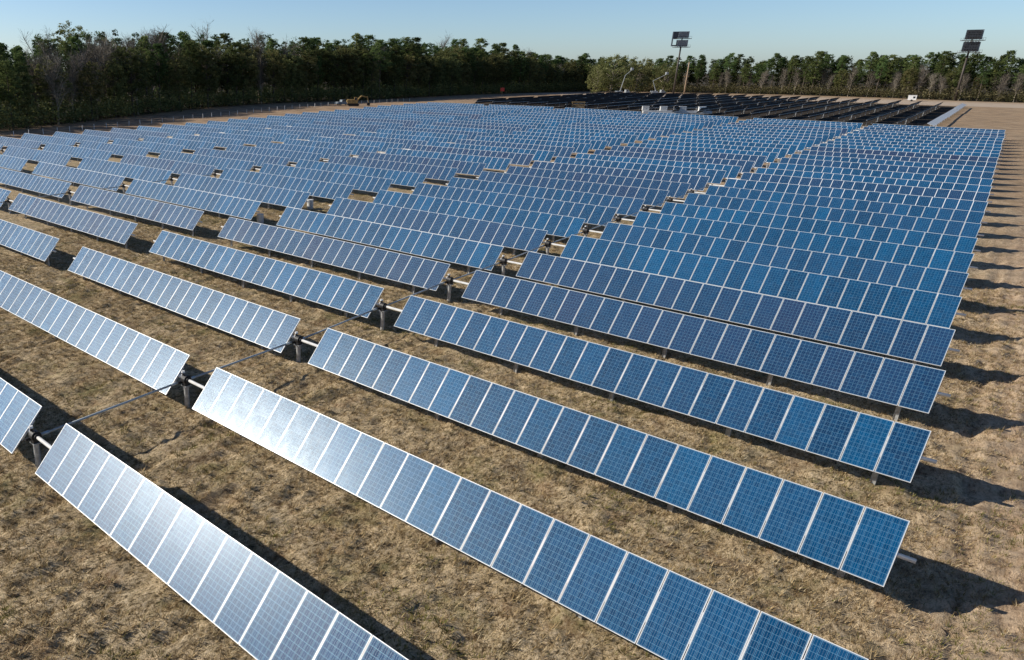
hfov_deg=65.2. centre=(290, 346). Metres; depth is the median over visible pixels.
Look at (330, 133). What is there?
solar tracker
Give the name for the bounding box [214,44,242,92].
broadleaf tree
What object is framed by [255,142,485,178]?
solar tracker
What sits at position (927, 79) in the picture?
broadleaf tree
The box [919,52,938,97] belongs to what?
pine tree
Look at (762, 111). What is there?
solar tracker
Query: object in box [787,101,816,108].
solar tracker
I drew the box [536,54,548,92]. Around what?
pine tree
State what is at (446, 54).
broadleaf tree
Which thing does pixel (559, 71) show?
broadleaf tree
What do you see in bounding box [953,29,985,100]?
light tower
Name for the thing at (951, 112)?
solar tracker
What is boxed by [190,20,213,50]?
bare tree
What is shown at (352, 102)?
excavator
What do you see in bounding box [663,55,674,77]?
pine tree
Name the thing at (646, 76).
rounded tree
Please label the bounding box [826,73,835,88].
bare tree
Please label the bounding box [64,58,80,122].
bare tree
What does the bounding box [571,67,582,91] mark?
broadleaf tree
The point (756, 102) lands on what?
solar tracker
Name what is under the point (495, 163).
solar tracker
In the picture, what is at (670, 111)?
equipment plinth
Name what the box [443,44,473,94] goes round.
broadleaf tree
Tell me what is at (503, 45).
pine tree
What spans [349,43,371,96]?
broadleaf tree
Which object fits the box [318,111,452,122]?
solar tracker
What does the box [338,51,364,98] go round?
broadleaf tree
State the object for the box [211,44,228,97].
bare tree
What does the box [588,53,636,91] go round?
rounded tree
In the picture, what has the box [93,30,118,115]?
bare tree
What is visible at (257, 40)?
bare tree
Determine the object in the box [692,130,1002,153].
solar tracker
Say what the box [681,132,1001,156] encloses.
solar tracker
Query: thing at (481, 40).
pine tree
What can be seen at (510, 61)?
pine tree
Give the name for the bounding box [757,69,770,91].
bare tree
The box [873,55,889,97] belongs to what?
pine tree
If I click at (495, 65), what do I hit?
broadleaf tree
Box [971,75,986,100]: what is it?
broadleaf tree
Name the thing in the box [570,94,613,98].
solar tracker
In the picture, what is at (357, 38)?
pine tree
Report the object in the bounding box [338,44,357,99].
broadleaf tree
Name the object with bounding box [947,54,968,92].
pine tree
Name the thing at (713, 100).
solar tracker
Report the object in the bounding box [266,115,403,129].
solar tracker
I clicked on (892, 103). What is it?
solar tracker
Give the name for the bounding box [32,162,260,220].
solar tracker
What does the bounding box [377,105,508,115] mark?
solar tracker
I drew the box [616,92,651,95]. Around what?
solar tracker
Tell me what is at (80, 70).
bare tree
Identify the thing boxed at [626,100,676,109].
solar tracker
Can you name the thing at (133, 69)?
broadleaf tree
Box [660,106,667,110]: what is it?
equipment cabinet
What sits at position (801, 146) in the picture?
solar tracker
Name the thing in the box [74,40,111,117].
bare tree
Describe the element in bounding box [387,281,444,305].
drive rod
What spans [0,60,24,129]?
tree
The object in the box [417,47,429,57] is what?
pine tree
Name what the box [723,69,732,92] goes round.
bare tree
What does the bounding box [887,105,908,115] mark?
solar tracker
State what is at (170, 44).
pine tree
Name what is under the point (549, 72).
broadleaf tree
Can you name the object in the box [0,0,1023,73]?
sky
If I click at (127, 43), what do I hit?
bare tree
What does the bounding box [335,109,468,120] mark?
solar tracker
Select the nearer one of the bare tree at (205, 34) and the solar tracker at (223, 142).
the solar tracker at (223, 142)
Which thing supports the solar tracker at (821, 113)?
on the ground at (998, 260)
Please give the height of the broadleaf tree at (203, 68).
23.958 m
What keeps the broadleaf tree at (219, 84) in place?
on the ground at (998, 260)
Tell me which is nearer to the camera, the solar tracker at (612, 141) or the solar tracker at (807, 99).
the solar tracker at (612, 141)
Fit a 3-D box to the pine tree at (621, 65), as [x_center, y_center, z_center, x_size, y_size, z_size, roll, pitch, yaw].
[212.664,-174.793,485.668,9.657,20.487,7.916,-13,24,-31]
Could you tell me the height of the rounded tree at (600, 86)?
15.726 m
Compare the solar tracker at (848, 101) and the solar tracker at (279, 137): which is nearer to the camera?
the solar tracker at (279, 137)
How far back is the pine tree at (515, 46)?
453.79 m
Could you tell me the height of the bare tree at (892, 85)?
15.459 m
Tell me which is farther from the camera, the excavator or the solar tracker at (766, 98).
the solar tracker at (766, 98)
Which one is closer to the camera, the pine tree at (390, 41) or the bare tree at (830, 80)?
the pine tree at (390, 41)
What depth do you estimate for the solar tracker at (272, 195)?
85.80 m
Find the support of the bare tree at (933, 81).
on the ground at (998, 260)
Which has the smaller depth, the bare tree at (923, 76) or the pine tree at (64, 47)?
the pine tree at (64, 47)
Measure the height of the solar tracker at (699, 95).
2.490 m
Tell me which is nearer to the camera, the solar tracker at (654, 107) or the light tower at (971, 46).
the solar tracker at (654, 107)
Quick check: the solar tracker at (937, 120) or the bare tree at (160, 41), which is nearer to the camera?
the solar tracker at (937, 120)
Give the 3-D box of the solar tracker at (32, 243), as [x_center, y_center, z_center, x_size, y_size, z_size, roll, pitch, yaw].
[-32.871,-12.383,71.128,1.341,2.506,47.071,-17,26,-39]
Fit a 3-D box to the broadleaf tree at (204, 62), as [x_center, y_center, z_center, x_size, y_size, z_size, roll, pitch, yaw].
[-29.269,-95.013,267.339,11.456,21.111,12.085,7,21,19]
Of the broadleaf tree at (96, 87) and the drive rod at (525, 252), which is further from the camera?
the broadleaf tree at (96, 87)
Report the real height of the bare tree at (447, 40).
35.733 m
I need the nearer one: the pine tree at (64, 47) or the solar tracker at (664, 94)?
the pine tree at (64, 47)
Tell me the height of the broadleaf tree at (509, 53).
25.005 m
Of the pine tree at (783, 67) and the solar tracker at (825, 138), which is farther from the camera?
the pine tree at (783, 67)
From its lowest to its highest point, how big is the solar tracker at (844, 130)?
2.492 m
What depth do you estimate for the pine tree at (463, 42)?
414.53 m
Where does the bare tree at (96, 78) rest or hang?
on the ground at (998, 260)
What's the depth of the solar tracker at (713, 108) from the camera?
238.20 m
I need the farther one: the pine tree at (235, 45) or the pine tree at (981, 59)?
the pine tree at (981, 59)
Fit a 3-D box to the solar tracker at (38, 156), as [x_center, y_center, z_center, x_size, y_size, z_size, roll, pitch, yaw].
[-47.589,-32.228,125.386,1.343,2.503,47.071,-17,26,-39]
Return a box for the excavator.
[347,95,369,105]
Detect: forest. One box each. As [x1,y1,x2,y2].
[0,28,572,118]
[608,52,1023,99]
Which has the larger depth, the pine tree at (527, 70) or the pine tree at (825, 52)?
the pine tree at (527, 70)
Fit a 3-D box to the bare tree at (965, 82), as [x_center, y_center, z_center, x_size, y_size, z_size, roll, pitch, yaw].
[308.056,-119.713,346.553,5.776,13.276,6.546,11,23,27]
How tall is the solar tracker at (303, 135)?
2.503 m
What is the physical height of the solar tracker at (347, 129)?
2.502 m
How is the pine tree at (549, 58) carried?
on the ground at (998, 260)
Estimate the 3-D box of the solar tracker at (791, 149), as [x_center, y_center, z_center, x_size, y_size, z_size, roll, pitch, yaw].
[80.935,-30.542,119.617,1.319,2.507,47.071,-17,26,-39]
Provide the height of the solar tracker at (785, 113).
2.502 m
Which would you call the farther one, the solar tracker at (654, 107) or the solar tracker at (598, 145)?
the solar tracker at (654, 107)
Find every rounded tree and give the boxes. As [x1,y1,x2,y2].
[585,66,610,92]
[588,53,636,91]
[620,56,657,92]
[651,61,679,91]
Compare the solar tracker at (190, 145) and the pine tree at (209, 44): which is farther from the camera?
the pine tree at (209, 44)
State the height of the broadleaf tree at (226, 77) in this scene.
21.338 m
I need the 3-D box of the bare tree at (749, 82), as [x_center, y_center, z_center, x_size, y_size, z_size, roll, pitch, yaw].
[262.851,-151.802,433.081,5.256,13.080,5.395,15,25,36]
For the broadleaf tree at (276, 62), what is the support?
on the ground at (998, 260)
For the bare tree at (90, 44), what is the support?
on the ground at (998, 260)
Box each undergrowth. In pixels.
[0,77,597,131]
[584,81,1023,102]
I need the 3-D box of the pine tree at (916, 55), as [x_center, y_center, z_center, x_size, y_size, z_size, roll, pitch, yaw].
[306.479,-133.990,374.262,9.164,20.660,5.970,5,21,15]
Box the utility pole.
[683,62,689,93]
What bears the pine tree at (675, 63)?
on the ground at (998, 260)
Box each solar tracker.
[0,136,112,160]
[0,144,71,165]
[0,154,27,172]
[0,168,203,236]
[0,188,137,248]
[0,219,58,265]
[0,270,868,659]
[0,378,408,659]
[21,133,149,157]
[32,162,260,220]
[53,131,184,152]
[68,247,916,586]
[77,157,310,208]
[82,129,215,151]
[110,128,245,149]
[120,154,354,199]
[136,126,272,146]
[149,230,936,484]
[158,150,392,192]
[160,124,298,142]
[185,122,322,139]
[193,147,426,186]
[207,121,344,137]
[218,217,950,420]
[225,144,457,183]
[227,118,364,134]
[247,117,384,131]
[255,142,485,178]
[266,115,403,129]
[277,207,959,369]
[282,139,511,170]
[285,113,420,127]
[302,112,437,124]
[308,136,534,165]
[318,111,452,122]
[327,197,965,334]
[333,134,555,161]
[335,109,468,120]
[349,108,482,118]
[356,131,574,157]
[363,107,495,117]
[372,190,972,302]
[375,129,591,153]
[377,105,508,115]
[391,105,520,113]
[396,127,607,149]
[403,103,532,111]
[412,183,977,282]
[415,124,623,146]
[416,103,542,110]
[427,102,553,110]
[432,122,637,143]
[446,177,980,262]
[449,120,650,140]
[465,119,663,138]
[475,96,533,103]
[476,171,983,244]
[480,117,674,136]
[491,97,549,104]
[493,115,684,134]
[504,166,987,228]
[507,113,695,131]
[508,97,565,105]
[520,112,705,129]
[526,97,583,104]
[529,161,990,216]
[533,111,714,127]
[538,94,582,97]
[544,109,722,125]
[545,98,600,106]
[553,94,597,98]
[553,157,991,202]
[554,108,730,124]
[564,98,618,107]
[565,107,738,122]
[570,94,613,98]
[575,153,993,194]
[584,99,636,108]
[586,92,622,94]
[586,94,629,99]
[594,149,994,187]
[601,92,636,94]
[604,95,644,99]
[605,100,655,109]
[611,145,995,180]
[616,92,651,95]
[621,95,662,100]
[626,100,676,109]
[627,143,996,174]
[631,92,666,96]
[639,95,679,101]
[642,140,998,169]
[648,93,680,96]
[649,101,697,109]
[656,137,999,164]
[658,96,697,101]
[664,93,696,96]
[669,134,1000,160]
[672,102,718,111]
[676,97,714,103]
[679,93,713,98]
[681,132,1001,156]
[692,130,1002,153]
[696,97,734,104]
[696,103,741,113]
[697,94,728,99]
[702,128,1003,149]
[712,126,1003,146]
[717,94,746,99]
[718,98,753,105]
[721,124,1004,143]
[722,104,764,115]
[731,122,1005,141]
[735,95,763,100]
[738,120,1005,138]
[740,99,774,106]
[746,119,1005,136]
[748,105,788,117]
[753,118,1006,134]
[754,95,782,100]
[763,100,795,107]
[774,96,800,101]
[777,106,813,118]
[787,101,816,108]
[794,96,819,102]
[806,107,840,119]
[812,101,840,112]
[816,97,839,104]
[836,109,865,121]
[837,98,859,105]
[838,102,863,112]
[861,99,880,106]
[863,104,885,114]
[863,110,891,124]
[884,100,901,108]
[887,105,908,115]
[894,112,918,124]
[907,100,922,109]
[915,106,932,117]
[927,114,948,126]
[944,108,958,120]
[955,103,965,109]
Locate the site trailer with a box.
[904,95,916,100]
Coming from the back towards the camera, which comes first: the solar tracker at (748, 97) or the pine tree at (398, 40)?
the pine tree at (398, 40)
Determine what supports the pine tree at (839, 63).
on the ground at (998, 260)
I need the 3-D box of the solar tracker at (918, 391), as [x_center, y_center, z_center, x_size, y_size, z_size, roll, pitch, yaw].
[10.099,-3.574,46.229,1.344,2.504,47.071,-17,26,-39]
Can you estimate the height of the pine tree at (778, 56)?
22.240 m
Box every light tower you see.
[671,31,691,92]
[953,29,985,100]
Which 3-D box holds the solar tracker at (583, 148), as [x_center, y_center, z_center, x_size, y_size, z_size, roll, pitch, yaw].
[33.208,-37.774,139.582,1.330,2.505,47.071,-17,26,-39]
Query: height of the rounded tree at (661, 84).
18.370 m
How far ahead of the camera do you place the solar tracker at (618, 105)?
254.07 m
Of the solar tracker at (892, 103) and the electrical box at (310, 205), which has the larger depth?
the solar tracker at (892, 103)
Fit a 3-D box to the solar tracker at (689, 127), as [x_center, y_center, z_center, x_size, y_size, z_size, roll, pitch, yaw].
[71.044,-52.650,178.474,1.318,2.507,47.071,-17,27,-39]
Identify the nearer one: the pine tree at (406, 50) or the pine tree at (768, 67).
the pine tree at (406, 50)
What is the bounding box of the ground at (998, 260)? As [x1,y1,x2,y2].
[0,74,1023,659]
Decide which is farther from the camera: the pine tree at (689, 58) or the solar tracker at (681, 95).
the pine tree at (689, 58)
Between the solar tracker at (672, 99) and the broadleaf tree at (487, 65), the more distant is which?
the broadleaf tree at (487, 65)
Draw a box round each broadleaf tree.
[0,71,37,127]
[18,60,46,103]
[29,39,68,82]
[32,59,73,123]
[47,20,91,95]
[73,61,106,120]
[91,38,124,97]
[98,58,128,117]
[105,46,152,115]
[136,48,156,103]
[158,54,196,109]
[181,39,210,105]
[191,47,225,107]
[201,65,220,106]
[212,47,242,105]
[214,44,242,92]
[230,52,260,104]
[238,43,266,79]
[240,47,261,103]
[259,48,287,102]
[274,59,296,102]
[281,49,304,102]
[296,50,318,101]
[306,43,330,90]
[320,49,347,100]
[327,45,353,97]
[330,48,356,99]
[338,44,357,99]
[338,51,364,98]
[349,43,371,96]
[355,50,373,97]
[375,59,399,98]
[378,47,405,95]
[397,55,417,97]
[406,56,422,95]
[413,53,429,95]
[418,56,442,96]
[433,52,448,75]
[438,49,461,94]
[439,57,454,92]
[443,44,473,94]
[443,56,463,95]
[474,60,492,93]
[479,55,500,86]
[489,52,508,81]
[491,53,506,77]
[491,58,506,93]
[501,49,519,82]
[516,53,538,92]
[519,57,540,92]
[540,64,553,84]
[548,64,563,91]
[562,59,578,87]
[562,65,573,91]
[564,70,575,91]
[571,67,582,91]
[577,65,590,90]
[709,70,723,92]
[737,70,753,86]
[832,69,850,95]
[900,67,919,98]
[921,73,936,98]
[944,67,965,99]
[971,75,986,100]
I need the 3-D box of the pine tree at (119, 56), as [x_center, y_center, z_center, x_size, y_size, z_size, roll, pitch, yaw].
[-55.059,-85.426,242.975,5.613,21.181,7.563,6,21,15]
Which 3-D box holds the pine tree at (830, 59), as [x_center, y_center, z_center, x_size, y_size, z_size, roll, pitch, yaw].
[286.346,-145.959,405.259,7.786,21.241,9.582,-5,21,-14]
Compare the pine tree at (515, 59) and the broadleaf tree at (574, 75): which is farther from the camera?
the broadleaf tree at (574, 75)
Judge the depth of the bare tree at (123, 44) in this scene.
250.51 m
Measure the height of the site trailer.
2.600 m
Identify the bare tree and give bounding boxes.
[20,29,52,61]
[22,50,46,122]
[32,50,69,124]
[33,33,65,118]
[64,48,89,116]
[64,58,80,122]
[69,50,89,97]
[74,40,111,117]
[79,30,102,86]
[84,55,105,117]
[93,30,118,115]
[96,38,120,115]
[117,33,137,93]
[117,34,150,114]
[134,27,158,106]
[137,29,165,92]
[148,24,171,109]
[168,40,185,87]
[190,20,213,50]
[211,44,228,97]
[247,29,270,101]
[249,37,267,99]
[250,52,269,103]
[271,36,294,101]
[289,42,305,71]
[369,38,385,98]
[434,33,451,50]
[716,73,724,90]
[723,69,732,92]
[737,70,743,92]
[744,71,754,87]
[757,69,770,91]
[779,68,790,93]
[792,66,803,94]
[817,66,831,90]
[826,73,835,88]
[846,67,860,95]
[863,69,878,96]
[888,68,902,96]
[892,72,901,97]
[915,66,932,95]
[924,72,938,97]
[936,75,947,97]
[958,71,970,100]
[991,74,998,100]
[995,71,1012,101]
[1011,71,1023,101]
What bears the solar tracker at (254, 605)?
on the ground at (998, 260)
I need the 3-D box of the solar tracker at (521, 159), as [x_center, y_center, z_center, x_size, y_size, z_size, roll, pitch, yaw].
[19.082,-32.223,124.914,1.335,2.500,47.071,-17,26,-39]
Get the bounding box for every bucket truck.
[615,68,633,92]
[650,72,668,92]
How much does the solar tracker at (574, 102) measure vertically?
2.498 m
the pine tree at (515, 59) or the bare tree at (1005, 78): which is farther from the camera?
the pine tree at (515, 59)
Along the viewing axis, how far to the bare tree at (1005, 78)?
334.98 m
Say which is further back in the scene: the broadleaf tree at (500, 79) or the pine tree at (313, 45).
the broadleaf tree at (500, 79)
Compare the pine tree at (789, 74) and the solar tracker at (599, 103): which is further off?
the pine tree at (789, 74)
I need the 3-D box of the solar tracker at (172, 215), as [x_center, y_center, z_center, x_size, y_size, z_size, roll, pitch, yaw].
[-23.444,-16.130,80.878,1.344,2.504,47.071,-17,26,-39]
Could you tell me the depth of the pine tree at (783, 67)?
422.93 m
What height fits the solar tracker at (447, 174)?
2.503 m
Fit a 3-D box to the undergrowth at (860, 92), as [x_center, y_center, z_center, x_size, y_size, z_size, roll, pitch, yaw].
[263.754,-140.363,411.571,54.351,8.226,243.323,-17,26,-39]
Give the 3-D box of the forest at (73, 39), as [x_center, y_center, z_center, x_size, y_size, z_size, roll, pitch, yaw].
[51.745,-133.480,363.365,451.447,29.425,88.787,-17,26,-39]
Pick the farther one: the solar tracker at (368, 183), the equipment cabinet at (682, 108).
the equipment cabinet at (682, 108)
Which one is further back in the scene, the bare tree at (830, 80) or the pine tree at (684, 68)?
the pine tree at (684, 68)
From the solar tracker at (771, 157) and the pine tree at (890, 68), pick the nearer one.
the solar tracker at (771, 157)
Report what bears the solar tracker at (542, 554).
on the ground at (998, 260)
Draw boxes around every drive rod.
[41,382,177,435]
[191,341,291,379]
[303,308,377,338]
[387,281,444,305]
[454,262,499,279]
[508,245,543,259]
[552,232,582,242]
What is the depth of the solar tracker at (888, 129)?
156.02 m
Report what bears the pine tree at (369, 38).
on the ground at (998, 260)
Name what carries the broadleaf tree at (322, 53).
on the ground at (998, 260)
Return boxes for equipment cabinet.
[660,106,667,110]
[679,106,686,110]
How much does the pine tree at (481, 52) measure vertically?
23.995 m
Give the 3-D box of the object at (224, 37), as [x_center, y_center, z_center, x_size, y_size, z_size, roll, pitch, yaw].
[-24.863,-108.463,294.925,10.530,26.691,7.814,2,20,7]
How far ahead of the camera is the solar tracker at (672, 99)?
291.75 m
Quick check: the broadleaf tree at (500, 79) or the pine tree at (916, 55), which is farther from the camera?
the broadleaf tree at (500, 79)
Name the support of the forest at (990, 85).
on the ground at (998, 260)
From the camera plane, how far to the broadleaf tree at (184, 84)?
257.92 m
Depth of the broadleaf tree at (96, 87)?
215.55 m
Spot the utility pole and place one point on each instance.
(686, 76)
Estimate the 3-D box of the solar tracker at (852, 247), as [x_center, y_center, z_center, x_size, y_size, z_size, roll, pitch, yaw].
[28.985,-10.666,65.841,1.347,2.502,47.071,-17,26,-39]
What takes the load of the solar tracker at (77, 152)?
on the ground at (998, 260)
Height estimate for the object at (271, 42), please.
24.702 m
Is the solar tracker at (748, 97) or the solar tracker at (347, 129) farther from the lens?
the solar tracker at (748, 97)
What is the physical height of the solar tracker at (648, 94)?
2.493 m
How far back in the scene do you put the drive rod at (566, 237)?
58.82 m
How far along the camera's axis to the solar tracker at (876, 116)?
205.03 m
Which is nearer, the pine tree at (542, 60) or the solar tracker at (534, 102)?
the solar tracker at (534, 102)
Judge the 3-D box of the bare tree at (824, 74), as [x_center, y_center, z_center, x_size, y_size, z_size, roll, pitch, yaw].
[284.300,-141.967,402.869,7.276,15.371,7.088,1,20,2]
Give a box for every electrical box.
[257,213,263,223]
[307,199,312,208]
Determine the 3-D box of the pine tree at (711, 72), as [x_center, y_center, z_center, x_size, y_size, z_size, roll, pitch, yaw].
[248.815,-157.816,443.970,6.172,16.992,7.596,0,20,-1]
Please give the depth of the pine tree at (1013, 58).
335.33 m
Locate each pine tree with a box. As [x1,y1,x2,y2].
[0,43,15,126]
[0,47,7,117]
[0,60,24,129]
[11,52,32,87]
[15,65,34,126]
[56,41,80,97]
[113,47,125,114]
[137,35,156,112]
[149,43,172,111]
[158,31,176,104]
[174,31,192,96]
[179,41,201,108]
[200,40,214,79]
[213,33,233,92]
[224,41,248,105]
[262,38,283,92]
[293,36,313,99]
[303,40,317,99]
[307,37,322,89]
[322,42,338,100]
[347,33,369,92]
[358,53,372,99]
[363,34,375,78]
[370,40,395,98]
[387,38,397,94]
[389,44,403,97]
[392,38,403,52]
[399,37,411,95]
[400,44,414,96]
[401,43,422,97]
[410,37,423,85]
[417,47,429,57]
[449,38,461,51]
[458,38,469,93]
[463,49,477,94]
[470,38,488,90]
[477,49,488,84]
[488,43,500,85]
[498,42,509,55]
[506,59,514,92]
[509,56,520,92]
[511,44,519,91]
[512,51,519,92]
[516,51,526,91]
[520,58,530,92]
[531,53,539,91]
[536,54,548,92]
[544,55,553,66]
[553,55,562,68]
[576,56,586,74]
[581,53,592,66]
[582,63,591,89]
[615,58,627,88]
[644,59,653,91]
[652,58,663,90]
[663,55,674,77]
[670,57,682,78]
[678,62,687,91]
[684,55,694,78]
[693,54,706,92]
[693,62,704,92]
[707,62,719,77]
[709,63,721,92]
[714,59,722,91]
[718,57,730,88]
[722,52,736,92]
[733,54,745,92]
[738,64,751,93]
[750,64,763,92]
[759,59,774,93]
[768,53,782,91]
[775,58,785,84]
[780,62,794,83]
[787,55,799,93]
[796,56,815,94]
[802,60,814,94]
[806,51,824,94]
[814,51,829,94]
[815,54,835,87]
[833,56,848,94]
[834,55,847,87]
[851,59,862,93]
[852,61,863,87]
[861,51,879,96]
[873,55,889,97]
[877,54,900,96]
[881,61,893,95]
[890,59,905,86]
[900,54,919,97]
[901,57,922,94]
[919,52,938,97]
[929,51,951,91]
[929,53,944,83]
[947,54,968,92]
[952,57,969,98]
[967,54,987,99]
[975,56,994,100]
[996,50,1017,98]
[1008,59,1023,97]
[1010,64,1023,101]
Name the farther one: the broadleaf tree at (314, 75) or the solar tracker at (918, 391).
the broadleaf tree at (314, 75)
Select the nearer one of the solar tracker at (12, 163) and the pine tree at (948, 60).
the solar tracker at (12, 163)
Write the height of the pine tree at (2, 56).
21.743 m
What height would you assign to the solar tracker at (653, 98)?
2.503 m
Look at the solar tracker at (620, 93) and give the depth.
358.54 m
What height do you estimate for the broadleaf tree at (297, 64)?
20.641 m
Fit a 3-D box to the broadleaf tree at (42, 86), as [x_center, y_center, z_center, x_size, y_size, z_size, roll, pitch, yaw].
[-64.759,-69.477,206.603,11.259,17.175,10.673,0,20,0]
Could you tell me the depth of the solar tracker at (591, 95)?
320.44 m
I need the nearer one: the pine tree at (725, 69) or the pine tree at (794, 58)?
the pine tree at (794, 58)
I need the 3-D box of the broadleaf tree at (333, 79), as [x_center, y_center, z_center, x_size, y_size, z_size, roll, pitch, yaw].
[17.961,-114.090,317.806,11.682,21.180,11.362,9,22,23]
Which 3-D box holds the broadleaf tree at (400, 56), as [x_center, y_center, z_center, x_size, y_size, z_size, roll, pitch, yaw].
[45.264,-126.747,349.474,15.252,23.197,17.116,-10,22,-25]
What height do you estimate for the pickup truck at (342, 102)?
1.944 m
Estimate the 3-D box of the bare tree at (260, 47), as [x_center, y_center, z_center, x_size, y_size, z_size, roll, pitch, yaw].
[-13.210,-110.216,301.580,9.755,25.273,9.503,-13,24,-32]
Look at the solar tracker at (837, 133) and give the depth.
146.44 m
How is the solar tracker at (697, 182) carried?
on the ground at (998, 260)
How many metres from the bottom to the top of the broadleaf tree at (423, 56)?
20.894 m
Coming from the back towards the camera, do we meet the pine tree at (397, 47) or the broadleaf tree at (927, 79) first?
the broadleaf tree at (927, 79)
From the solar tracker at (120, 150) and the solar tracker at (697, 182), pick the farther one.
the solar tracker at (120, 150)
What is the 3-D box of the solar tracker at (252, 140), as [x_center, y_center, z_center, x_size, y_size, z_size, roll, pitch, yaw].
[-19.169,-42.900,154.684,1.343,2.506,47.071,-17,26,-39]
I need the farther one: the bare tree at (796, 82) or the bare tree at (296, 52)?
the bare tree at (796, 82)
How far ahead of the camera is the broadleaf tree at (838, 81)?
390.45 m
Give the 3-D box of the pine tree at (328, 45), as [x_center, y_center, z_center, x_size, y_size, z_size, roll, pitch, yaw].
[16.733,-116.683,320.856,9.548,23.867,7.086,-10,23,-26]
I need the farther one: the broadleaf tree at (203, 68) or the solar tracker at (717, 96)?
the solar tracker at (717, 96)
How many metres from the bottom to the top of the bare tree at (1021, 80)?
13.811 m
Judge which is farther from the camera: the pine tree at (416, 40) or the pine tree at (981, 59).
the pine tree at (416, 40)
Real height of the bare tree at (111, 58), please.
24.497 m
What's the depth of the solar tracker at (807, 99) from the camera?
303.07 m
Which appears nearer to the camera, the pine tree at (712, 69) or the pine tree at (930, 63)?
the pine tree at (930, 63)
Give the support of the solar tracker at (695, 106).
on the ground at (998, 260)
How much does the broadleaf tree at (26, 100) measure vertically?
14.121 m
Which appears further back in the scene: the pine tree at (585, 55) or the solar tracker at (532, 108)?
the pine tree at (585, 55)
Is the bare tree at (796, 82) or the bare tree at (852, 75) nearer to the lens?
the bare tree at (852, 75)
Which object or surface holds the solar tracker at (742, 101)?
on the ground at (998, 260)
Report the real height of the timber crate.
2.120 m
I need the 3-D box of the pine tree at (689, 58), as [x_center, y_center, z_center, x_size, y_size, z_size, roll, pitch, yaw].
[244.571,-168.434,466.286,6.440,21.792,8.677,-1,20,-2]
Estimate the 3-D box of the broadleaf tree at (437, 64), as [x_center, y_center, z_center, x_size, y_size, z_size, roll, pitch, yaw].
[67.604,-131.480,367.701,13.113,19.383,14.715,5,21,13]
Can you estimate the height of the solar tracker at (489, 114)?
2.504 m
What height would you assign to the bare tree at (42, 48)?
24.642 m
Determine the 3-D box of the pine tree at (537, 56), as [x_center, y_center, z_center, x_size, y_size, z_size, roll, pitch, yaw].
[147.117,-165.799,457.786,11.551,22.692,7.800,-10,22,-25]
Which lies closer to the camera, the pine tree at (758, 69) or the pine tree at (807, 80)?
the pine tree at (807, 80)
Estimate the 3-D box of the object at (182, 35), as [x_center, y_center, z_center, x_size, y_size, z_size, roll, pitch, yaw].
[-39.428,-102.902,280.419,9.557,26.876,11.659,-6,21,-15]
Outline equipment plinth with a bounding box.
[642,108,711,113]
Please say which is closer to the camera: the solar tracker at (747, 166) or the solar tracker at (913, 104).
the solar tracker at (747, 166)
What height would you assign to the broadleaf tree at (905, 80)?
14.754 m
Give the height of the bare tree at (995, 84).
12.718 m
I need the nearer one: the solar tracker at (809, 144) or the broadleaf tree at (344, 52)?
the solar tracker at (809, 144)
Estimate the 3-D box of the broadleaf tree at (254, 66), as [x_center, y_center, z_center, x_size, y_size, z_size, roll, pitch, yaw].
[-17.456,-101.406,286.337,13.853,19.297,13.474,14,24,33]
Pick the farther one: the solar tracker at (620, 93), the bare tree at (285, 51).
the solar tracker at (620, 93)
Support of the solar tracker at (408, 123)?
on the ground at (998, 260)
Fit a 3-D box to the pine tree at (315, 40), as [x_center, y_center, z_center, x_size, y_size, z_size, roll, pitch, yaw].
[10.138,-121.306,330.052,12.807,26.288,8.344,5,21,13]
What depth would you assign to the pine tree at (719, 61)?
449.31 m
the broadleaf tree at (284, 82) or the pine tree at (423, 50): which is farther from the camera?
the pine tree at (423, 50)
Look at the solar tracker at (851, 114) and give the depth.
212.83 m
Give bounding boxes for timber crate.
[571,102,584,107]
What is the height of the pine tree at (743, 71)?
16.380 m
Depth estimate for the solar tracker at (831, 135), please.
141.47 m
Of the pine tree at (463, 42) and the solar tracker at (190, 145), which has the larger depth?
the pine tree at (463, 42)
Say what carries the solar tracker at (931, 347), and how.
on the ground at (998, 260)
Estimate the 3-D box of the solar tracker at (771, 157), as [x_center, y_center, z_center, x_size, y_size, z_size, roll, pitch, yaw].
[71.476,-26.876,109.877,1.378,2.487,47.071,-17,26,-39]
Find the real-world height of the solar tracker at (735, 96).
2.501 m
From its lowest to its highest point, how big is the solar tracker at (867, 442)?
2.502 m
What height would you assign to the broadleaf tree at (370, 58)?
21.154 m
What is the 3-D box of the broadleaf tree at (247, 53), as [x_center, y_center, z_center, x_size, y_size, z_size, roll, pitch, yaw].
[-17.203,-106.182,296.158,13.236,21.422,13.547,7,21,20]
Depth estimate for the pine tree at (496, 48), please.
434.95 m
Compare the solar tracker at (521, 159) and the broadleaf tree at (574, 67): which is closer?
the solar tracker at (521, 159)
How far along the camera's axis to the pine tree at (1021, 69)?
332.67 m
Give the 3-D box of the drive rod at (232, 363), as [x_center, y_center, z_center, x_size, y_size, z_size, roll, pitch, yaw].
[-2.151,0.572,34.483,0.130,0.158,6.416,18,26,40]
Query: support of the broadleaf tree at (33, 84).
on the ground at (998, 260)
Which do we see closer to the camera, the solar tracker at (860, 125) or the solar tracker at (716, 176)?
the solar tracker at (716, 176)
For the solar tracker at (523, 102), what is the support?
on the ground at (998, 260)
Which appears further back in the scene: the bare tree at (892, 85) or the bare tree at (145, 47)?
the bare tree at (892, 85)
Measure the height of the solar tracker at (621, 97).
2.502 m
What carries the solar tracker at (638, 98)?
on the ground at (998, 260)
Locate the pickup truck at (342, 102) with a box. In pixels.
[336,100,347,104]
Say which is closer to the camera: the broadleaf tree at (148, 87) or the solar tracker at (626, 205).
the solar tracker at (626, 205)
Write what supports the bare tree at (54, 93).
on the ground at (998, 260)

